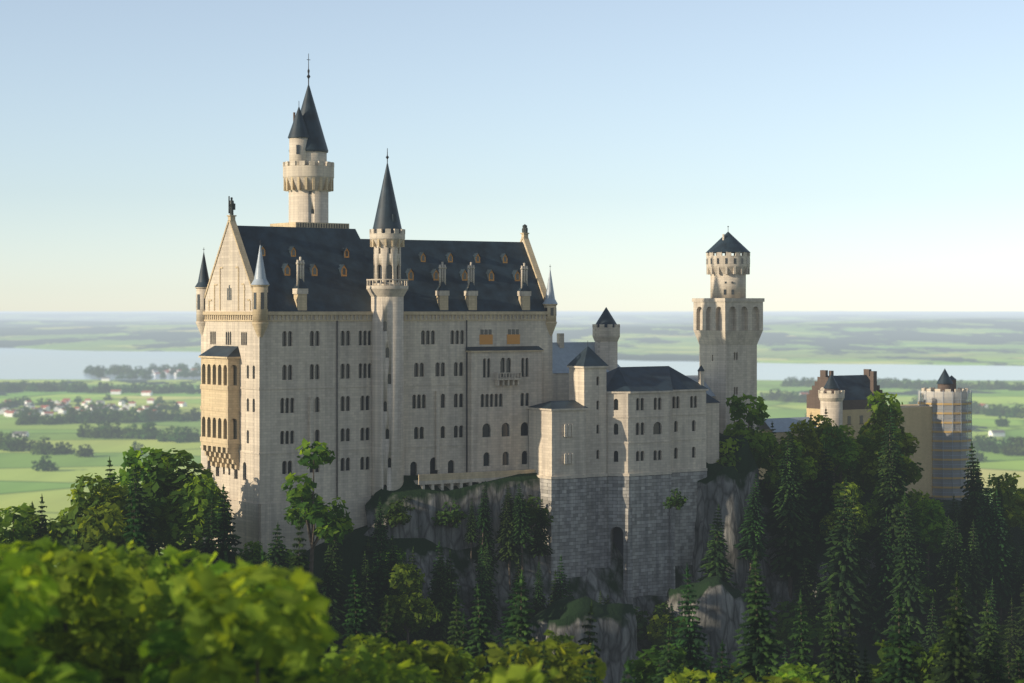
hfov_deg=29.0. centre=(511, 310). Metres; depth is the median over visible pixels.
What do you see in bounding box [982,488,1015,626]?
tree
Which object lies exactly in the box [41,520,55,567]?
tree
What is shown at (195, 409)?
tree
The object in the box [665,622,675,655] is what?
tree
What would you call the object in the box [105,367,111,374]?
tree
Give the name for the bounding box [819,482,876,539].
tree
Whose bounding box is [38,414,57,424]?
tree
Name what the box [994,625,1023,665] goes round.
tree
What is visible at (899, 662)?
tree
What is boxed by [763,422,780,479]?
tree
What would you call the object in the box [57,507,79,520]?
tree
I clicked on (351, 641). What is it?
tree
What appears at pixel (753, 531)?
tree
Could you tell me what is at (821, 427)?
tree
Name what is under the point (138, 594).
tree
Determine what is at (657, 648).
tree
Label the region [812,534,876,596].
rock
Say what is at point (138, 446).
tree
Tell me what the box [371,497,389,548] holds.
tree
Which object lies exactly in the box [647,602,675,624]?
tree
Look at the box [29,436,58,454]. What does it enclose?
tree
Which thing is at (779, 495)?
tree
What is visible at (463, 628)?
tree
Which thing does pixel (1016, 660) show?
tree
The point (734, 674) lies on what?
tree
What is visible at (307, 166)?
tower top
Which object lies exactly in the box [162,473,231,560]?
tree
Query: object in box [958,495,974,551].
tree
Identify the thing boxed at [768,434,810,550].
tree
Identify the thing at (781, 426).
gallery wing
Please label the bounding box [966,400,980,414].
tree
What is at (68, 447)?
tree
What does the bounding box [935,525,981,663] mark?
tree
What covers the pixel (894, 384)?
tree
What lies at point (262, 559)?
tree
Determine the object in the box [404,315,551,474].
palas walls
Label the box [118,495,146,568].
tree
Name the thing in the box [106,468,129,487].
tree
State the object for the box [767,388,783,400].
tree
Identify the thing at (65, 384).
tree
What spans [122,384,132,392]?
tree
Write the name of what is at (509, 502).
tree
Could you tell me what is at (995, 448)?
tree
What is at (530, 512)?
tree
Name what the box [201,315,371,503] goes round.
palas walls
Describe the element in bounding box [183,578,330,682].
tree
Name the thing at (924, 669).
tree
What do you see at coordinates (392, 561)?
tree
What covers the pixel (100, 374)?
tree
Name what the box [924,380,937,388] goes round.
tree
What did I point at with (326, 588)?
tree
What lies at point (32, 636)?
tree
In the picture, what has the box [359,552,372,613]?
tree
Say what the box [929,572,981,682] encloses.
tree
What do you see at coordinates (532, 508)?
tree
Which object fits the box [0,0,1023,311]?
sky
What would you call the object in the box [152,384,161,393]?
tree
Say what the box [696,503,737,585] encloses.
tree
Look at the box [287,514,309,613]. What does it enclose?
tree
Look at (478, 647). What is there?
tree
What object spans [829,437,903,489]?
tree
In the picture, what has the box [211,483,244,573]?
tree
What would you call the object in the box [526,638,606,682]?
tree
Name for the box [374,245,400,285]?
stair turret lantern
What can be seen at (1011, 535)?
tree
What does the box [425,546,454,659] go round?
tree
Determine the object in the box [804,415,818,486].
tree
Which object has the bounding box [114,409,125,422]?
tree
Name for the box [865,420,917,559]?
tree
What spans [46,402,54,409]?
tree
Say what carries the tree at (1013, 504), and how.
on the castle hill
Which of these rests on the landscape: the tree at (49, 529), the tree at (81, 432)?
the tree at (81, 432)
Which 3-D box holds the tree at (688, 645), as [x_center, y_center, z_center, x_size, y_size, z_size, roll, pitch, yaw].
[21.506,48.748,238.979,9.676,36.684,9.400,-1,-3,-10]
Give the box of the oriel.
[201,358,239,447]
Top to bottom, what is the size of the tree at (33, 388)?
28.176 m
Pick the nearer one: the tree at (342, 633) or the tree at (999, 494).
the tree at (342, 633)
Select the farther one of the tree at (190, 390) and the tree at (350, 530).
the tree at (190, 390)
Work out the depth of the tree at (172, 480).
310.92 m
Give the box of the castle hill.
[165,479,1023,681]
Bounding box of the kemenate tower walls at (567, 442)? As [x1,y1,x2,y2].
[529,367,605,476]
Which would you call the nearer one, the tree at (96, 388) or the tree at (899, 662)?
the tree at (899, 662)
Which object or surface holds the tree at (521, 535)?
on the castle hill
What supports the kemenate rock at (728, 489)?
on the castle hill
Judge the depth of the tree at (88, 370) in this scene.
5870.40 m
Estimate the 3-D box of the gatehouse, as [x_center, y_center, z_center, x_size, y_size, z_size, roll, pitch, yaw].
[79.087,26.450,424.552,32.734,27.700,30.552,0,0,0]
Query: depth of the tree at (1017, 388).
4620.72 m
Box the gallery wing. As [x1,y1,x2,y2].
[757,417,816,479]
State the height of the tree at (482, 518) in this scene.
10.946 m
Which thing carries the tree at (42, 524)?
on the castle hill
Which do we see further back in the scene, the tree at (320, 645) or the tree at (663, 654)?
the tree at (663, 654)
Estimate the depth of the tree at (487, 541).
332.06 m
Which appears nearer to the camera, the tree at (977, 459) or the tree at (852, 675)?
the tree at (852, 675)
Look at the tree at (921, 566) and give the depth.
368.88 m
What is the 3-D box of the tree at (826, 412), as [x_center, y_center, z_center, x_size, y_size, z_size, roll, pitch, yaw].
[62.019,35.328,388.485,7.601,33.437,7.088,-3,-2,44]
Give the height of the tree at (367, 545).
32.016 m
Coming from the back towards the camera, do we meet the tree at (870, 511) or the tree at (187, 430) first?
the tree at (187, 430)
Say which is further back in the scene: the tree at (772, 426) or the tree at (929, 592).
the tree at (772, 426)
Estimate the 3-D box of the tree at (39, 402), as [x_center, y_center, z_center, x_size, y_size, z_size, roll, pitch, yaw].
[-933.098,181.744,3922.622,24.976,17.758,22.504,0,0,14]
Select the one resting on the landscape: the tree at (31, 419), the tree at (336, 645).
the tree at (31, 419)
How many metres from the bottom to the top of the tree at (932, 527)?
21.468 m
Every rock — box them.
[364,473,539,549]
[529,596,638,682]
[665,575,749,682]
[692,433,771,607]
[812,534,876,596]
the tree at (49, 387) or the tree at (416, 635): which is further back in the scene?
the tree at (49, 387)
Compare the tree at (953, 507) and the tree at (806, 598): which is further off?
the tree at (953, 507)
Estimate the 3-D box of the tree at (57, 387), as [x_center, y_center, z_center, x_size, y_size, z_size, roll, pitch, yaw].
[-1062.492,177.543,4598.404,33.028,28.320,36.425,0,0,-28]
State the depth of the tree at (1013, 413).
3467.42 m
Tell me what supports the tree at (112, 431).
on the landscape
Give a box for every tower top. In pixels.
[270,53,348,228]
[692,226,764,344]
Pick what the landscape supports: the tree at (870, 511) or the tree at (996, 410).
the tree at (996, 410)
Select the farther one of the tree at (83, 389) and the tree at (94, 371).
the tree at (94, 371)
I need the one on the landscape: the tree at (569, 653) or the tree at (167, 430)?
the tree at (167, 430)
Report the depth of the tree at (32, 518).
305.46 m
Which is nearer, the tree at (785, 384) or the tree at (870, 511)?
the tree at (870, 511)
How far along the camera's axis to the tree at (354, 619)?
235.89 m
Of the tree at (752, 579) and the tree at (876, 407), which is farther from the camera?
the tree at (876, 407)
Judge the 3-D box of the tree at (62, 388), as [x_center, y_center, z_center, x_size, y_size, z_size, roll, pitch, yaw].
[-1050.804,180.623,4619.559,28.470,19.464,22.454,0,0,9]
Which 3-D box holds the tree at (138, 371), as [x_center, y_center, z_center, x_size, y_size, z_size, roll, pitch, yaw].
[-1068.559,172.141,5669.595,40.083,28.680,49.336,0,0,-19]
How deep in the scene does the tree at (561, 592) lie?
330.70 m
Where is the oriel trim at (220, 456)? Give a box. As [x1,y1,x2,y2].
[199,266,250,468]
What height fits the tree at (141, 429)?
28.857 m
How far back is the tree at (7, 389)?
4596.36 m
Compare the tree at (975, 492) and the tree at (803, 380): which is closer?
the tree at (975, 492)
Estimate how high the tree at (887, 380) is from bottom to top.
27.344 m
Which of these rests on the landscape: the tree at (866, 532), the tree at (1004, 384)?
the tree at (1004, 384)
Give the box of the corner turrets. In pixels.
[195,245,557,337]
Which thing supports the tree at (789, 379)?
on the landscape
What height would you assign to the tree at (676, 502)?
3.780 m
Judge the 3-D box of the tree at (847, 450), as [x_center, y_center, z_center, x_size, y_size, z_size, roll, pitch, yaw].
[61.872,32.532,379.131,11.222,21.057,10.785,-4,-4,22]
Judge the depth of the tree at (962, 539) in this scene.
382.06 m
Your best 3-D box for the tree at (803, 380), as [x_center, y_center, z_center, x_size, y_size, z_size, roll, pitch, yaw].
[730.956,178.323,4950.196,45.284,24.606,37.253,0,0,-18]
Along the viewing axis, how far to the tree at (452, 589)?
321.68 m
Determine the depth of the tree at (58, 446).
2590.00 m
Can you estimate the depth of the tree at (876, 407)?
397.12 m
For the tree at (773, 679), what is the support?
on the castle hill
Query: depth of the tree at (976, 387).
4687.08 m
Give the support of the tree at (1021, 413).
on the landscape
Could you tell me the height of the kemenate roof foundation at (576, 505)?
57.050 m
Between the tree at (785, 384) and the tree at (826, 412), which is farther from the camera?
the tree at (785, 384)
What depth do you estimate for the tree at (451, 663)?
181.91 m
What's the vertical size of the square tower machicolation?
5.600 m
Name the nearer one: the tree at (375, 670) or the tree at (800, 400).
the tree at (375, 670)
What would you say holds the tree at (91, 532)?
on the castle hill
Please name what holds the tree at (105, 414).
on the landscape
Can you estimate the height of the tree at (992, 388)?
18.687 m
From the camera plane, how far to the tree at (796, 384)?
4887.07 m
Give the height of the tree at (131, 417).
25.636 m
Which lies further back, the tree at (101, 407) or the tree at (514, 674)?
the tree at (101, 407)
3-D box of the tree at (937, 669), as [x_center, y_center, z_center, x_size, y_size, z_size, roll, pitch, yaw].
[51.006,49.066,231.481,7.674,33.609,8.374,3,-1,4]
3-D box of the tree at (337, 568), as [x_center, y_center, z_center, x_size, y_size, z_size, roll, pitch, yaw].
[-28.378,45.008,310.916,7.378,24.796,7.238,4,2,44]
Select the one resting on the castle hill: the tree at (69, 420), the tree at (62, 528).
the tree at (62, 528)
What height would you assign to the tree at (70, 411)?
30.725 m
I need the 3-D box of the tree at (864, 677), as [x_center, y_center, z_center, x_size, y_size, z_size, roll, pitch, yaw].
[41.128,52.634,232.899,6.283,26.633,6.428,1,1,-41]
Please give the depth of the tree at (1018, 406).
3474.29 m
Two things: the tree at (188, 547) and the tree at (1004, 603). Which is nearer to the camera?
the tree at (188, 547)
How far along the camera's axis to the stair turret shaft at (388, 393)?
331.16 m
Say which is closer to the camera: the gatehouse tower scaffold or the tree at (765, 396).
the gatehouse tower scaffold
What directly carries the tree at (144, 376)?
on the landscape
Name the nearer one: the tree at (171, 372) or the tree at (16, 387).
the tree at (16, 387)
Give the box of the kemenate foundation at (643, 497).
[607,471,706,597]
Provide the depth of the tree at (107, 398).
4141.61 m
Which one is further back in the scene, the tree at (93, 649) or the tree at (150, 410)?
the tree at (150, 410)
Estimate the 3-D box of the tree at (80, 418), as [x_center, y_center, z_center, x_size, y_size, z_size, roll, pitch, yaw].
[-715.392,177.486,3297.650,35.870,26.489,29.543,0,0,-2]
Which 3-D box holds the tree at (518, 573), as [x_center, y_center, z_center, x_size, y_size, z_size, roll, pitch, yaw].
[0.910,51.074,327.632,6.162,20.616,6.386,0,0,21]
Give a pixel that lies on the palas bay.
(497, 428)
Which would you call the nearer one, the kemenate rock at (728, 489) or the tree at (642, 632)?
the tree at (642, 632)
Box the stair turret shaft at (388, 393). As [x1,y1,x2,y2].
[371,297,403,494]
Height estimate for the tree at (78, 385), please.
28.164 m
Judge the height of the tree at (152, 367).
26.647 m
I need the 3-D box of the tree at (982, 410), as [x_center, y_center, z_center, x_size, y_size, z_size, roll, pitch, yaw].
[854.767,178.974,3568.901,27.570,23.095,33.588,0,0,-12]
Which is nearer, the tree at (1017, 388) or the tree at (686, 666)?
the tree at (686, 666)
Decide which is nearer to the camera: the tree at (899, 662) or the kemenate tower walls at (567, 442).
the tree at (899, 662)
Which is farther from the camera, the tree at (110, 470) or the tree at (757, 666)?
the tree at (110, 470)
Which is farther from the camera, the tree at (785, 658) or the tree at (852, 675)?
the tree at (785, 658)
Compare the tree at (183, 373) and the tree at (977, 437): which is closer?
the tree at (977, 437)
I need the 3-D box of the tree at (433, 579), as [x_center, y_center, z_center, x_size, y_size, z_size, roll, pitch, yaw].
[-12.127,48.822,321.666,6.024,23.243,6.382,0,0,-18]
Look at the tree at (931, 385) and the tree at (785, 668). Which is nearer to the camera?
the tree at (785, 668)
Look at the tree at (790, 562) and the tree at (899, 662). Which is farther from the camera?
the tree at (790, 562)
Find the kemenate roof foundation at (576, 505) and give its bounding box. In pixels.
[527,346,720,603]
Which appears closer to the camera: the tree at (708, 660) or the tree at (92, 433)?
the tree at (708, 660)
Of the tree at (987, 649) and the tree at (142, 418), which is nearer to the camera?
the tree at (987, 649)
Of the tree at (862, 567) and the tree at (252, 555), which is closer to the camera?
the tree at (252, 555)
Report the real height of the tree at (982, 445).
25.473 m
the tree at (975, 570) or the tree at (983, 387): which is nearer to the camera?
the tree at (975, 570)
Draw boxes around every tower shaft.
[289,191,327,222]
[699,345,756,433]
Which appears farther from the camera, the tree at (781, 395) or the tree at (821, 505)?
the tree at (781, 395)
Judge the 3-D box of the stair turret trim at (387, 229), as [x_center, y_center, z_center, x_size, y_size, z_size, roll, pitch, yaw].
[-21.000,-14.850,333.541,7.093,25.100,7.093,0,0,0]
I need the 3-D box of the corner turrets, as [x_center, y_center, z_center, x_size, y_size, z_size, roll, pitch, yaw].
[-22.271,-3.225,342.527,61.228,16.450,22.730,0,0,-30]
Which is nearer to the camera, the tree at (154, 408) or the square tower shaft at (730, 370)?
the square tower shaft at (730, 370)
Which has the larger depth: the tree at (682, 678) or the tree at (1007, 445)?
the tree at (1007, 445)
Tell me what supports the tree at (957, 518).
on the castle hill
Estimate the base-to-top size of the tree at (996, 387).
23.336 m
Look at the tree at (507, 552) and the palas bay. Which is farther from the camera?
the palas bay
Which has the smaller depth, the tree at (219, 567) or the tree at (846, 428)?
the tree at (219, 567)
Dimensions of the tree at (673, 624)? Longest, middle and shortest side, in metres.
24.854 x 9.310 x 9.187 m
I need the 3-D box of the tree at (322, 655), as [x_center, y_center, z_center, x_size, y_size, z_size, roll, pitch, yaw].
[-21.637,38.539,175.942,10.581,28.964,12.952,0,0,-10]
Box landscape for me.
[0,311,1023,567]
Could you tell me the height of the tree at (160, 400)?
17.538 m
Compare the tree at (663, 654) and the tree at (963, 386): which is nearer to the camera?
the tree at (663, 654)
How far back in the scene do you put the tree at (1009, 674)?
246.74 m
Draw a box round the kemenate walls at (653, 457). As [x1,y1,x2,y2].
[606,391,705,472]
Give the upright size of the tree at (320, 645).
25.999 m
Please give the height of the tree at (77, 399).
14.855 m
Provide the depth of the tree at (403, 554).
321.90 m
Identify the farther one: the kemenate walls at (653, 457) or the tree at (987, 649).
the kemenate walls at (653, 457)
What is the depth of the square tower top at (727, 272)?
387.43 m
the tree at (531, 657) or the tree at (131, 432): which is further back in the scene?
the tree at (131, 432)
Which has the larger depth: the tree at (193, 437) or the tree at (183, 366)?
the tree at (183, 366)
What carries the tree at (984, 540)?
on the castle hill
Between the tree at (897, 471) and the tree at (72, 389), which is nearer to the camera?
the tree at (897, 471)
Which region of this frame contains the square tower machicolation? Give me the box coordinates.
[693,302,762,330]
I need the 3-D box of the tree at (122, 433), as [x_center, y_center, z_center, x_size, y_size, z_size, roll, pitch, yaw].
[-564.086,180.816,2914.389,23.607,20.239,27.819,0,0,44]
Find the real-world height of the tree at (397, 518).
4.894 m
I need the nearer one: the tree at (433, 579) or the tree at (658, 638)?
the tree at (433, 579)
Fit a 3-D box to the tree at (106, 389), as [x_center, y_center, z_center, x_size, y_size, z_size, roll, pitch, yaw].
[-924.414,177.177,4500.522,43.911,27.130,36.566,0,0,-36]
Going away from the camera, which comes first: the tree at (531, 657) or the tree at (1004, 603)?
the tree at (531, 657)
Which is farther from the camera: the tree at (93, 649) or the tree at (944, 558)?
the tree at (944, 558)
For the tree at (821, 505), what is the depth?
367.79 m
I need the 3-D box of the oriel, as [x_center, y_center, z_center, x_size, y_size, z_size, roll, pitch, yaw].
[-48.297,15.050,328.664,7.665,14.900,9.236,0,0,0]
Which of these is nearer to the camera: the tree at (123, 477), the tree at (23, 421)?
the tree at (123, 477)
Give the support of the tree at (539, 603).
on the castle hill
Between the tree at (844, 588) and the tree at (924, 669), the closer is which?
the tree at (924, 669)
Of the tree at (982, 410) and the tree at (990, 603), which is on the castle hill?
the tree at (990, 603)
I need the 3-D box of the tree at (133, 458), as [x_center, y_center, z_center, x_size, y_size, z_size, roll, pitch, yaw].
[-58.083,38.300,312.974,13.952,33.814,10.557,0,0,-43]
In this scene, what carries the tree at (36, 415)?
on the landscape
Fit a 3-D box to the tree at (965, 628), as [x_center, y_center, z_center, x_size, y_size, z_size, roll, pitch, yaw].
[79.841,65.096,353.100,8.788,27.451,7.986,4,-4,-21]
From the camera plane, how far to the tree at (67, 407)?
3665.94 m
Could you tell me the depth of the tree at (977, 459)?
450.18 m
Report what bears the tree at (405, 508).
on the castle hill
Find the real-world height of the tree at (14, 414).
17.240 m
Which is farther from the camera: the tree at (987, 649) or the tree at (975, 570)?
the tree at (975, 570)
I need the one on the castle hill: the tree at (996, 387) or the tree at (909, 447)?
the tree at (909, 447)
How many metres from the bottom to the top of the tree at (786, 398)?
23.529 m
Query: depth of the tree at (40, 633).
140.04 m
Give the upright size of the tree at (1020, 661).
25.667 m
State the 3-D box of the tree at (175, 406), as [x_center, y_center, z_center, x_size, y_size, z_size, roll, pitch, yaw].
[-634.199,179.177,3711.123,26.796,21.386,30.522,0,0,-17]
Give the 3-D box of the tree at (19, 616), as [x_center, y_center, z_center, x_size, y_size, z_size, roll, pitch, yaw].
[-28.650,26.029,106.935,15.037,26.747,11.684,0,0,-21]
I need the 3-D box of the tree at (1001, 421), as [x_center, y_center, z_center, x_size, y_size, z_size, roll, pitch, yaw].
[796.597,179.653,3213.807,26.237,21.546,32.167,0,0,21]
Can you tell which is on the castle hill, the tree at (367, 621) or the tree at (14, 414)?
the tree at (367, 621)
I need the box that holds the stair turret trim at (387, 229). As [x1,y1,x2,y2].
[366,148,407,296]
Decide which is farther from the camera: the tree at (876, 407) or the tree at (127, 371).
the tree at (127, 371)
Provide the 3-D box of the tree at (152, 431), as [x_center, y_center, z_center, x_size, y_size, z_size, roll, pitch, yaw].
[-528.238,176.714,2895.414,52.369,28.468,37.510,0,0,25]
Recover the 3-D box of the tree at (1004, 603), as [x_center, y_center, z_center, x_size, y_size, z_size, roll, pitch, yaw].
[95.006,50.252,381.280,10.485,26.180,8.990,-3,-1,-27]
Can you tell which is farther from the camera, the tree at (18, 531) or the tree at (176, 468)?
the tree at (176, 468)
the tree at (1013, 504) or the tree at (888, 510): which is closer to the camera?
the tree at (888, 510)
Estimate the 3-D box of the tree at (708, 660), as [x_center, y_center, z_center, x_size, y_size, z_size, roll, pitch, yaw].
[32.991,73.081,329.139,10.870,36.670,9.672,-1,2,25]
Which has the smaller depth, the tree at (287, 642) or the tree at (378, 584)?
the tree at (287, 642)
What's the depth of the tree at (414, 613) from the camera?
308.45 m
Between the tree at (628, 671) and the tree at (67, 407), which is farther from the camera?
the tree at (67, 407)
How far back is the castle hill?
341.26 m
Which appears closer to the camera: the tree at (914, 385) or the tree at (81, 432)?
the tree at (81, 432)
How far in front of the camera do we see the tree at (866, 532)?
369.73 m
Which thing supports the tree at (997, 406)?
on the landscape
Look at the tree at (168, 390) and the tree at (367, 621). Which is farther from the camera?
the tree at (168, 390)
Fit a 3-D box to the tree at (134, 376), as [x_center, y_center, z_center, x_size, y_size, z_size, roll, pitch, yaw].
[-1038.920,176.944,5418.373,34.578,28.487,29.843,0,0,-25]
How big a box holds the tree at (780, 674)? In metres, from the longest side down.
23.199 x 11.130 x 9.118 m
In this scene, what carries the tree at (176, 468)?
on the castle hill
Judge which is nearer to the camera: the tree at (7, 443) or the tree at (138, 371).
the tree at (7, 443)
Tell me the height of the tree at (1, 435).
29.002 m
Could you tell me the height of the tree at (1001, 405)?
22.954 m
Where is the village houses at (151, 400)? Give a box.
[0,369,1005,436]
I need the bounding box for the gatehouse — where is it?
[807,369,934,496]
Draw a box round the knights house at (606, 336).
[552,307,714,400]
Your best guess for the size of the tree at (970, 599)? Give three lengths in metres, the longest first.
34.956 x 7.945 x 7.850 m
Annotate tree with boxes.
[0,431,12,449]
[0,431,20,451]
[0,503,51,563]
[0,536,79,640]
[0,547,100,682]
[0,566,50,663]
[0,571,59,647]
[2,400,10,406]
[3,383,13,391]
[5,398,15,405]
[5,606,43,653]
[9,382,22,390]
[10,432,35,451]
[10,548,184,682]
[12,409,21,417]
[15,415,29,424]
[16,398,24,404]
[17,380,32,390]
[21,411,36,424]
[24,514,48,541]
[27,382,37,391]
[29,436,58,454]
[31,413,43,423]
[31,454,58,470]
[34,398,43,405]
[34,496,49,539]
[36,381,58,391]
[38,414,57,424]
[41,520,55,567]
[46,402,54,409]
[46,473,128,549]
[51,381,61,391]
[52,414,66,423]
[55,441,70,454]
[56,413,67,423]
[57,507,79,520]
[58,384,66,390]
[59,442,75,453]
[59,540,176,627]
[60,380,68,388]
[61,404,76,411]
[61,407,81,418]
[65,382,78,392]
[66,562,201,682]
[67,414,78,422]
[67,502,127,560]
[70,381,85,391]
[70,529,80,580]
[73,409,91,423]
[73,482,157,547]
[74,396,82,401]
[74,444,93,456]
[76,421,89,437]
[78,383,88,392]
[82,408,99,422]
[83,366,95,373]
[83,426,101,438]
[85,386,95,392]
[89,366,104,374]
[90,411,104,422]
[93,384,103,392]
[94,370,105,377]
[95,421,108,431]
[96,404,108,412]
[97,382,113,393]
[99,407,115,419]
[99,420,122,438]
[102,552,180,622]
[103,394,113,400]
[104,456,120,500]
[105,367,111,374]
[105,410,121,422]
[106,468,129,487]
[110,366,123,374]
[112,384,123,392]
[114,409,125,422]
[114,466,165,565]
[115,373,126,378]
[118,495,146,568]
[119,410,138,422]
[119,427,133,438]
[120,365,133,374]
[120,446,177,545]
[121,423,139,438]
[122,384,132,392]
[123,481,149,556]
[127,370,139,378]
[127,383,138,392]
[127,441,145,455]
[133,366,143,374]
[133,422,155,439]
[134,382,150,392]
[134,422,161,439]
[135,409,149,422]
[136,448,231,566]
[137,608,336,682]
[140,372,153,378]
[141,456,178,554]
[142,407,157,421]
[143,386,152,393]
[144,383,155,392]
[144,545,217,632]
[147,364,157,370]
[148,407,165,421]
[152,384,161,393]
[154,396,164,403]
[154,409,168,421]
[156,364,168,371]
[156,429,170,441]
[160,402,169,409]
[160,409,176,420]
[161,383,176,393]
[162,425,178,441]
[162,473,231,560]
[167,401,180,409]
[169,367,176,374]
[169,426,187,442]
[169,557,340,682]
[172,381,187,392]
[174,410,190,421]
[175,363,187,370]
[175,368,191,377]
[180,426,194,433]
[181,522,197,566]
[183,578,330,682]
[184,385,197,393]
[185,407,200,417]
[185,428,200,442]
[187,370,197,376]
[187,410,200,421]
[192,363,200,369]
[193,368,200,376]
[196,495,225,572]
[198,560,271,660]
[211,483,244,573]
[236,541,266,565]
[253,580,324,670]
[260,547,265,582]
[260,549,302,590]
[264,523,293,579]
[281,438,354,579]
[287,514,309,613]
[311,617,337,664]
[315,642,328,670]
[316,508,353,550]
[316,546,347,638]
[318,535,348,632]
[319,653,389,677]
[321,645,395,682]
[324,622,342,661]
[338,566,370,652]
[339,563,381,653]
[339,569,375,648]
[339,633,399,672]
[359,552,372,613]
[362,524,402,642]
[362,536,374,567]
[367,641,442,682]
[370,548,414,579]
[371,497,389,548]
[375,600,398,652]
[377,563,441,643]
[379,535,415,642]
[380,551,403,580]
[384,499,411,527]
[386,640,475,682]
[386,659,441,682]
[399,497,414,510]
[402,547,425,638]
[405,592,428,649]
[423,542,454,639]
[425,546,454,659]
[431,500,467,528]
[442,650,479,682]
[444,552,469,650]
[444,559,455,600]
[447,591,473,679]
[457,612,472,678]
[464,498,480,561]
[464,585,500,677]
[467,547,497,649]
[469,546,502,628]
[470,662,509,682]
[472,480,492,544]
[472,639,553,682]
[474,514,498,575]
[479,659,566,682]
[493,496,521,589]
[495,485,516,566]
[495,576,528,662]
[501,558,531,639]
[502,571,540,667]
[509,484,535,569]
[510,498,536,523]
[511,627,523,664]
[524,495,553,528]
[526,499,553,579]
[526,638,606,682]
[528,564,546,620]
[537,640,551,682]
[538,629,583,682]
[546,569,557,606]
[550,557,570,603]
[578,601,602,681]
[581,644,599,682]
[622,656,635,682]
[624,643,698,682]
[634,606,651,641]
[640,614,685,671]
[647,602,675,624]
[649,608,663,650]
[651,623,680,682]
[653,643,667,682]
[658,605,682,649]
[663,488,687,509]
[664,667,718,682]
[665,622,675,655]
[671,565,713,682]
[680,657,694,682]
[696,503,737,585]
[704,641,715,675]
[712,639,733,682]
[716,437,740,469]
[723,393,782,470]
[726,663,768,681]
[730,551,785,682]
[733,474,768,591]
[743,676,813,682]
[745,548,773,665]
[760,392,768,399]
[761,439,817,491]
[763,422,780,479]
[764,467,818,599]
[766,599,828,666]
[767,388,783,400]
[768,430,801,545]
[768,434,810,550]
[768,671,812,681]
[774,419,834,495]
[774,662,834,682]
[778,390,788,401]
[778,647,788,668]
[780,380,789,386]
[781,392,793,401]
[782,377,792,385]
[787,589,820,680]
[788,559,827,682]
[789,376,801,385]
[790,379,800,386]
[792,393,806,402]
[792,435,812,528]
[801,377,810,385]
[802,442,851,543]
[803,377,814,386]
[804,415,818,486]
[807,414,843,487]
[810,478,870,664]
[816,579,852,682]
[818,425,862,496]
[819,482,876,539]
[823,409,839,486]
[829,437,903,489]
[833,425,866,487]
[840,610,861,681]
[843,492,880,633]
[847,466,875,566]
[855,639,928,682]
[857,645,872,682]
[858,390,912,460]
[858,427,924,485]
[860,476,908,562]
[862,409,919,455]
[862,514,898,646]
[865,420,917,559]
[868,451,906,554]
[872,408,907,513]
[874,555,937,606]
[874,591,921,682]
[877,379,885,388]
[881,492,929,653]
[882,377,892,387]
[885,377,903,387]
[900,380,913,388]
[906,488,935,511]
[906,498,962,577]
[908,380,919,388]
[909,511,942,618]
[911,640,976,682]
[916,380,927,388]
[919,599,939,680]
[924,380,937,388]
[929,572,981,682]
[933,516,952,624]
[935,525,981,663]
[935,593,971,681]
[943,522,979,650]
[947,496,957,516]
[949,501,966,562]
[952,519,982,607]
[956,379,967,388]
[956,441,986,537]
[957,600,978,681]
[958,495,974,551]
[964,520,994,641]
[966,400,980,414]
[966,446,987,461]
[968,382,974,388]
[968,474,998,595]
[970,435,987,446]
[972,588,1011,682]
[973,383,980,389]
[974,457,986,498]
[975,434,993,451]
[975,578,1001,682]
[978,384,989,389]
[979,403,990,414]
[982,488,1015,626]
[983,403,1000,412]
[983,506,1020,623]
[983,564,1006,627]
[985,407,997,415]
[988,383,994,389]
[988,472,1023,530]
[989,479,1007,533]
[990,439,1004,453]
[993,381,1003,389]
[993,407,1002,415]
[994,404,1006,411]
[994,476,1005,488]
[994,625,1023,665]
[995,380,1006,388]
[995,414,1010,426]
[997,437,1020,454]
[999,436,1023,455]
[1000,380,1009,388]
[1000,598,1023,682]
[1001,495,1016,561]
[1001,549,1023,632]
[1001,643,1016,682]
[1004,407,1020,417]
[1005,404,1023,417]
[1005,436,1023,455]
[1008,382,1023,390]
[1010,584,1023,669]
[1010,651,1023,682]
[1012,651,1023,682]
[1017,407,1023,417]
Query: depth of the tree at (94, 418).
3298.30 m
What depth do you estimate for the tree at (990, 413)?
3524.02 m
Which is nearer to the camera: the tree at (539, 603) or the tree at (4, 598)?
the tree at (4, 598)
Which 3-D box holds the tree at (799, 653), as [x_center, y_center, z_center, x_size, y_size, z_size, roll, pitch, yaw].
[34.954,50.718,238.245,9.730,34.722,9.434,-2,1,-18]
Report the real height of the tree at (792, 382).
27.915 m
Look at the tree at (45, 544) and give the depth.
145.23 m
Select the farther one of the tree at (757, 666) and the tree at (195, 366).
the tree at (195, 366)
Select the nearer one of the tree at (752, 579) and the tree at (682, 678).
the tree at (682, 678)
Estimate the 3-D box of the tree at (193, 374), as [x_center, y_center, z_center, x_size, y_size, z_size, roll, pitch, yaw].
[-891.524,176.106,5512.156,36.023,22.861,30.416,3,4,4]
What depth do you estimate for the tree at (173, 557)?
149.39 m
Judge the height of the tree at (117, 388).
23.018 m
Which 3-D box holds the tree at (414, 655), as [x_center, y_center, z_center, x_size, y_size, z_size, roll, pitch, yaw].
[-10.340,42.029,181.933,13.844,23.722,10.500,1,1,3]
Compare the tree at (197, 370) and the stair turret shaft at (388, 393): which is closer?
the stair turret shaft at (388, 393)
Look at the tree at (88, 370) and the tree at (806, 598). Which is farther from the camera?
the tree at (88, 370)
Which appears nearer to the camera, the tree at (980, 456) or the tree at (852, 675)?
the tree at (852, 675)
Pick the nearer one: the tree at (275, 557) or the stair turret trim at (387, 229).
the tree at (275, 557)
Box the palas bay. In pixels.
[467,351,541,471]
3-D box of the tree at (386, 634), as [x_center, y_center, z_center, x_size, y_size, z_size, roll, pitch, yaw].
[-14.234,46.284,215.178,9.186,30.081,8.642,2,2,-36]

